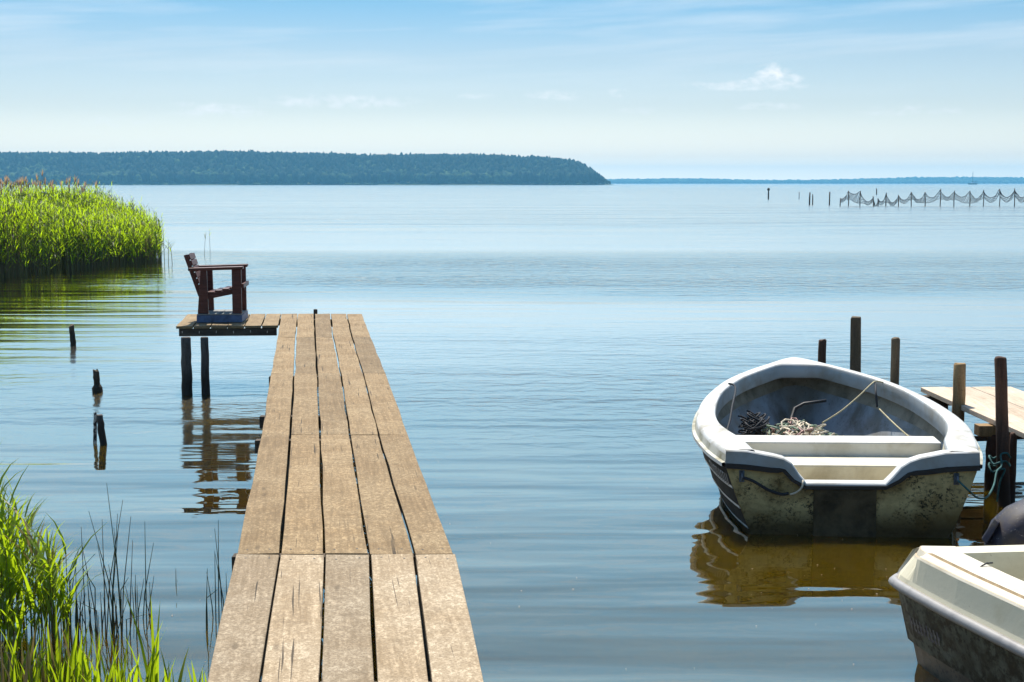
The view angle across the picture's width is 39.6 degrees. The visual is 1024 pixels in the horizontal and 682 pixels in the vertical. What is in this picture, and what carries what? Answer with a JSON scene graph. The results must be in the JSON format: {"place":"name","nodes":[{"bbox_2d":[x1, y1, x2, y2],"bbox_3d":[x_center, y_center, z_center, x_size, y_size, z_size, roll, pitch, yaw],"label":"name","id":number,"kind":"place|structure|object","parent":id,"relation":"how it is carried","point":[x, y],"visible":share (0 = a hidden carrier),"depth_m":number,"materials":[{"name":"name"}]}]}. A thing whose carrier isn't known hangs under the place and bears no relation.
{"place":"outdoors","nodes":[
{"label":"outdoors","id":0,"kind":"place"},
{"bbox_2d":[0,184,1023,681],"bbox_3d":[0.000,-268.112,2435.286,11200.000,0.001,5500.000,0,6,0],"label":"water","id":1,"kind":"structure","parent":0,"point":[560,364],"depth_m":17.48,"materials":[{"name":"blue liquid"}]},
{"bbox_2d":[30,544,102,638],"bbox_3d":[-2.361,1.324,7.621,0.353,0.747,0.359,0,6,0],"label":"rush tuft","id":2,"kind":"object","parent":1,"relation":"in","point":[81,612],"visible":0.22,"depth_m":7.57,"materials":[{"name":"green plant"}]},
{"bbox_2d":[69,324,75,345],"bbox_3d":[-6.529,0.155,21.161,0.100,0.820,0.089,0,6,0],"label":"old stake","id":3,"kind":"object","parent":1,"relation":"in","point":[72,336],"visible":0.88,"depth_m":21.11,"materials":[{"name":"brown wood"}]},
{"bbox_2d":[0,170,166,278],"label":"reed bed","id":4,"kind":"object","parent":1,"relation":"in","point":[47,229],"visible":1,"depth_m":40.28,"materials":[{"name":"green plant"}]},
{"bbox_2d":[93,412,96,443],"bbox_3d":[-3.861,1.051,13.200,0.048,0.797,0.038,0,6,0],"label":"old stake","id":5,"kind":"object","parent":1,"relation":"in","point":[94,431],"visible":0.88,"depth_m":13.16,"materials":[{"name":"brown wood"}]},
{"bbox_2d":[64,513,128,652],"bbox_3d":[-2.200,1.296,7.531,0.323,0.821,0.535,-2,7,-14],"label":"rush tuft","id":6,"kind":"object","parent":1,"relation":"in","point":[114,622],"visible":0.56,"depth_m":7.56,"materials":[{"name":"green plant"}]},
{"bbox_2d":[92,369,102,392],"bbox_3d":[-4.785,0.705,16.433,0.123,0.770,0.130,0,6,0],"label":"old stake","id":7,"kind":"object","parent":1,"relation":"in","point":[97,387],"visible":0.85,"depth_m":16.37,"materials":[{"name":"brown wood"}]},
{"bbox_2d":[96,414,106,444],"bbox_3d":[-3.786,1.064,13.152,0.094,0.781,0.072,0,6,0],"label":"old stake","id":8,"kind":"object","parent":1,"relation":"in","point":[101,429],"visible":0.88,"depth_m":13.10,"materials":[{"name":"grey wood"}]},
{"bbox_2d":[78,483,153,644],"bbox_3d":[-2.127,1.224,7.611,0.365,0.946,0.505,-1,6,-9],"label":"rush tuft","id":9,"kind":"object","parent":1,"relation":"in","point":[121,605],"visible":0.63,"depth_m":7.53,"materials":[{"name":"plant"}]},
{"bbox_2d":[125,577,153,619],"bbox_3d":[-2.059,1.482,7.925,0.130,0.364,0.143,6,9,42],"label":"rush tuft","id":10,"kind":"object","parent":1,"relation":"in","point":[149,610],"visible":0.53,"depth_m":7.92,"materials":[{"name":"plant"}]},
{"bbox_2d":[122,587,166,681],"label":"grass tuft","id":11,"kind":"object","parent":1,"relation":"on","point":[152,670],"visible":1,"depth_m":6.64,"materials":[{"name":"green plant"}]},
{"bbox_2d":[154,221,160,271],"bbox_3d":[-9.657,-2.482,38.702,0.484,1.689,0.403,0,6,0],"label":"reed stalk","id":12,"kind":"object","parent":1,"relation":"in","point":[156,243],"visible":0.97,"depth_m":38.62,"materials":[{"name":"green plant"}]},
{"bbox_2d":[159,223,168,268],"bbox_3d":[-9.806,-2.570,39.922,0.471,1.593,0.405,0,6,0],"label":"reed stalk","id":13,"kind":"object","parent":1,"relation":"in","point":[163,245],"visible":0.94,"depth_m":39.94,"materials":[{"name":"green plant"}]},
{"bbox_2d":[164,237,172,264],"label":"reed stalk","id":14,"kind":"object","parent":1,"relation":"in","point":[168,250],"visible":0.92,"depth_m":41.89,"materials":[{"name":"green plant"}]},
{"bbox_2d":[160,648,204,681],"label":"grass tuft","id":15,"kind":"object","parent":1,"relation":"on","point":[167,677],"visible":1,"depth_m":6.66,"materials":[{"name":"green plant"}]},
{"bbox_2d":[191,661,206,681],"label":"grass tuft","id":16,"kind":"object","parent":1,"relation":"on","point":[195,680],"visible":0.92,"depth_m":6.58,"materials":[{"name":"green plant"}]},
{"bbox_2d":[206,523,226,630],"bbox_3d":[-1.617,1.325,7.768,0.113,0.712,0.251,-1,6,-9],"label":"rush tuft","id":17,"kind":"object","parent":1,"relation":"in","point":[219,579],"visible":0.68,"depth_m":7.79,"materials":[{"name":"green plant"}]},
{"bbox_2d":[1,179,611,184],"bbox_3d":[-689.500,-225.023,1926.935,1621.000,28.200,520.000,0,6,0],"label":"headland","id":18,"kind":"structure","parent":1,"relation":"in","point":[467,183],"depth_m":1704.15,"materials":[{"name":"green plant"}]},
{"bbox_2d":[0,149,610,184],"bbox_3d":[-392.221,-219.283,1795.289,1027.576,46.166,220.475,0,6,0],"label":"forest","id":19,"kind":"object","parent":18,"relation":"on","point":[250,167],"visible":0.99,"depth_m":1728.74,"materials":[{"name":"green plant"}]},
{"bbox_2d":[176,309,483,681],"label":"wooden jetty","id":20,"kind":"object","parent":1,"relation":"in","point":[270,628],"visible":0.94,"depth_m":6.86,"materials":[{"name":"brown wood"}]},
{"bbox_2d":[197,309,247,322],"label":"plinth","id":21,"kind":"structure","parent":20,"relation":"on","point":[221,315],"depth_m":16.74,"materials":[{"name":"blue paint"}]},
{"bbox_2d":[184,253,248,313],"bbox_3d":[-3.523,-0.697,16.963,0.698,0.698,0.600,0,6,-4],"label":"armchair","id":22,"kind":"object","parent":21,"relation":"on","point":[207,293],"visible":1,"depth_m":16.74,"materials":[{"name":"red wood"}]},
{"bbox_2d":[818,339,826,363],"bbox_3d":[3.340,0.590,15.359,0.093,1.236,0.094,0,6,0],"label":"mooring post","id":23,"kind":"object","parent":1,"relation":"in","point":[821,350],"visible":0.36,"depth_m":15.27,"materials":[{"name":"brown wood"}]},
{"bbox_2d":[692,357,982,537],"bbox_3d":[2.484,0.846,11.584,2.070,1.000,3.930,0,6,5],"label":"rowing boat","id":24,"kind":"object","parent":1,"relation":"on","point":[874,471],"visible":0.94,"depth_m":10.20,"materials":[{"name":"white plastic"}]},
{"bbox_2d":[726,383,735,429],"bbox_3d":[1.761,0.544,11.457,0.074,0.233,1.368,1,6,10],"label":"rope","id":25,"kind":"object","parent":24,"relation":"on","point":[727,428],"visible":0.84,"depth_m":11.43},
{"bbox_2d":[736,410,778,434],"bbox_3d":[2.001,0.772,11.502,0.463,0.384,0.666,0,6,0],"label":"net bundle","id":26,"kind":"object","parent":24,"relation":"in","point":[754,423],"visible":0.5,"depth_m":11.47,"materials":[{"name":"fabric"}]},
{"bbox_2d":[743,476,788,495],"bbox_3d":[1.729,0.988,9.705,0.322,0.134,0.026,0,6,3],"label":"rope","id":27,"kind":"object","parent":24,"relation":"attached to","point":[765,488],"visible":1,"depth_m":9.70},
{"bbox_2d":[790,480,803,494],"bbox_3d":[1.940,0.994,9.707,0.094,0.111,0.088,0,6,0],"label":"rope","id":28,"kind":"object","parent":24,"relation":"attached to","point":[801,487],"visible":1,"depth_m":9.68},
{"bbox_2d":[761,417,843,435],"bbox_3d":[2.266,0.780,11.374,0.979,0.329,0.922,0,6,0],"label":"rope heap","id":29,"kind":"object","parent":24,"relation":"in","point":[797,427],"visible":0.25,"depth_m":11.23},
{"bbox_2d":[789,399,826,434],"bbox_3d":[2.549,0.750,11.982,0.378,0.434,0.621,0,6,0],"label":"anchor","id":30,"kind":"object","parent":24,"relation":"in","point":[795,408],"visible":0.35,"depth_m":12.24,"materials":[{"name":"metal"}]},
{"bbox_2d":[822,381,882,423],"bbox_3d":[2.878,0.489,11.729,0.153,0.284,0.974,6,9,43],"label":"rope","id":31,"kind":"object","parent":24,"relation":"attached to","point":[851,401],"visible":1,"depth_m":11.53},
{"bbox_2d":[874,382,877,406],"bbox_3d":[3.015,0.443,11.799,0.030,0.164,0.375,1,6,11],"label":"rope","id":32,"kind":"object","parent":24,"relation":"hanging from","point":[875,387],"visible":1,"depth_m":11.63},
{"bbox_2d":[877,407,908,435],"bbox_3d":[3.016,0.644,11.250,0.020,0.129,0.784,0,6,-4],"label":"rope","id":33,"kind":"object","parent":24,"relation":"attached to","point":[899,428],"visible":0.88,"depth_m":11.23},
{"bbox_2d":[850,316,860,372],"bbox_3d":[3.414,0.547,14.142,0.120,1.590,0.122,2,7,19],"label":"mooring post","id":34,"kind":"object","parent":1,"relation":"in","point":[855,344],"visible":0.44,"depth_m":14.03,"materials":[{"name":"brown wood"}]},
{"bbox_2d":[890,337,899,384],"bbox_3d":[3.381,0.737,12.609,0.083,1.550,0.082,0,6,0],"label":"mooring post","id":35,"kind":"object","parent":1,"relation":"in","point":[895,360],"visible":0.41,"depth_m":12.52,"materials":[{"name":"brown wood"}]},
{"bbox_2d":[888,498,1023,681],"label":"motor boat","id":36,"kind":"object","parent":1,"relation":"on","point":[962,607],"visible":1,"depth_m":6.66,"materials":[{"name":"paint"}]},
{"bbox_2d":[952,363,965,421],"bbox_3d":[3.730,0.883,11.920,0.111,1.413,0.114,0,6,0],"label":"mooring post","id":37,"kind":"object","parent":1,"relation":"in","point":[959,385],"visible":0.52,"depth_m":11.83,"materials":[{"name":"beige wood"}]},
{"bbox_2d":[921,386,1023,490],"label":"plank jetty","id":38,"kind":"object","parent":1,"relation":"in","point":[979,402],"visible":0.45,"depth_m":11.70,"materials":[{"name":"brown wood"}]},
{"bbox_2d":[994,356,1010,507],"bbox_3d":[3.644,0.923,10.586,0.162,1.627,0.097,0,6,0],"label":"mooring post","id":39,"kind":"object","parent":1,"relation":"in","point":[1001,414],"visible":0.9,"depth_m":10.52,"materials":[{"name":"brown wood"}]},
{"bbox_2d":[958,452,1010,501],"bbox_3d":[3.366,1.055,10.110,0.165,0.373,1.315,3,7,28],"label":"rope","id":40,"kind":"object","parent":39,"relation":"attached to","point":[990,457],"visible":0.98,"depth_m":10.53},
{"bbox_2d":[1009,432,1016,502],"bbox_3d":[3.773,1.202,10.748,0.058,1.038,0.059,0,6,0],"label":"mooring post","id":41,"kind":"object","parent":1,"relation":"in","point":[1013,449],"visible":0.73,"depth_m":10.70,"materials":[{"name":"brown wood"}]},
{"bbox_2d":[0,0,1023,179],"label":"sky","id":42,"kind":"structure","parent":0,"point":[641,89],"materials":[{"name":"blue"}]},
{"bbox_2d":[611,183,1023,183],"bbox_3d":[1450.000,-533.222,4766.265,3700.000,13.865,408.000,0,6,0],"label":"hills","id":43,"kind":"structure","parent":0,"point":[812,183],"depth_m":4592.60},
{"bbox_2d":[607,176,1023,183],"bbox_3d":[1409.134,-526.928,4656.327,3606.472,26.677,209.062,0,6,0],"label":"forest","id":44,"kind":"object","parent":43,"relation":"on","point":[956,179],"visible":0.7,"depth_m":4582.19,"materials":[{"name":"green plant"}]},
{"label":"shore bank","id":45,"kind":"structure","parent":0,"visible":0},
{"bbox_2d":[0,443,46,632],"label":"reed clump","id":46,"kind":"object","parent":45,"relation":"on","point":[13,512],"visible":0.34,"depth_m":7.93,"materials":[{"name":"green plant"}]},
{"bbox_2d":[0,622,70,681],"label":"grass","id":47,"kind":"structure","parent":45,"relation":"on","point":[9,670],"depth_m":6.64,"materials":[{"name":"green plant"}]},
{"bbox_2d":[0,458,84,646],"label":"reed clump","id":48,"kind":"object","parent":45,"relation":"on","point":[16,520],"visible":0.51,"depth_m":7.39,"materials":[{"name":"green plant"}]},
{"bbox_2d":[0,497,104,666],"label":"reed clump","id":49,"kind":"object","parent":45,"relation":"on","point":[10,615],"visible":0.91,"depth_m":7.24,"materials":[{"name":"green plant"}]},
{"bbox_2d":[10,608,103,681],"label":"grass tuft","id":50,"kind":"object","parent":45,"relation":"on","point":[51,658],"visible":0.8,"depth_m":6.81,"materials":[{"name":"green plant"}]},
{"bbox_2d":[38,622,131,681],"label":"grass tuft","id":51,"kind":"object","parent":45,"relation":"on","point":[80,665],"visible":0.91,"depth_m":6.74,"materials":[{"name":"green plant"}]},
{"bbox_2d":[72,621,139,681],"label":"grass tuft","id":52,"kind":"object","parent":45,"relation":"on","point":[118,675],"visible":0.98,"depth_m":6.70,"materials":[{"name":"green plant"}]},
{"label":"net pole","id":53,"kind":"object","parent":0,"visible":0},
{"bbox_2d":[841,190,1023,205],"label":"fishing net","id":54,"kind":"object","parent":53,"relation":"hanging from","point":[957,196],"visible":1,"depth_m":149.06,"materials":[{"name":"grey fabric"}]}
]}

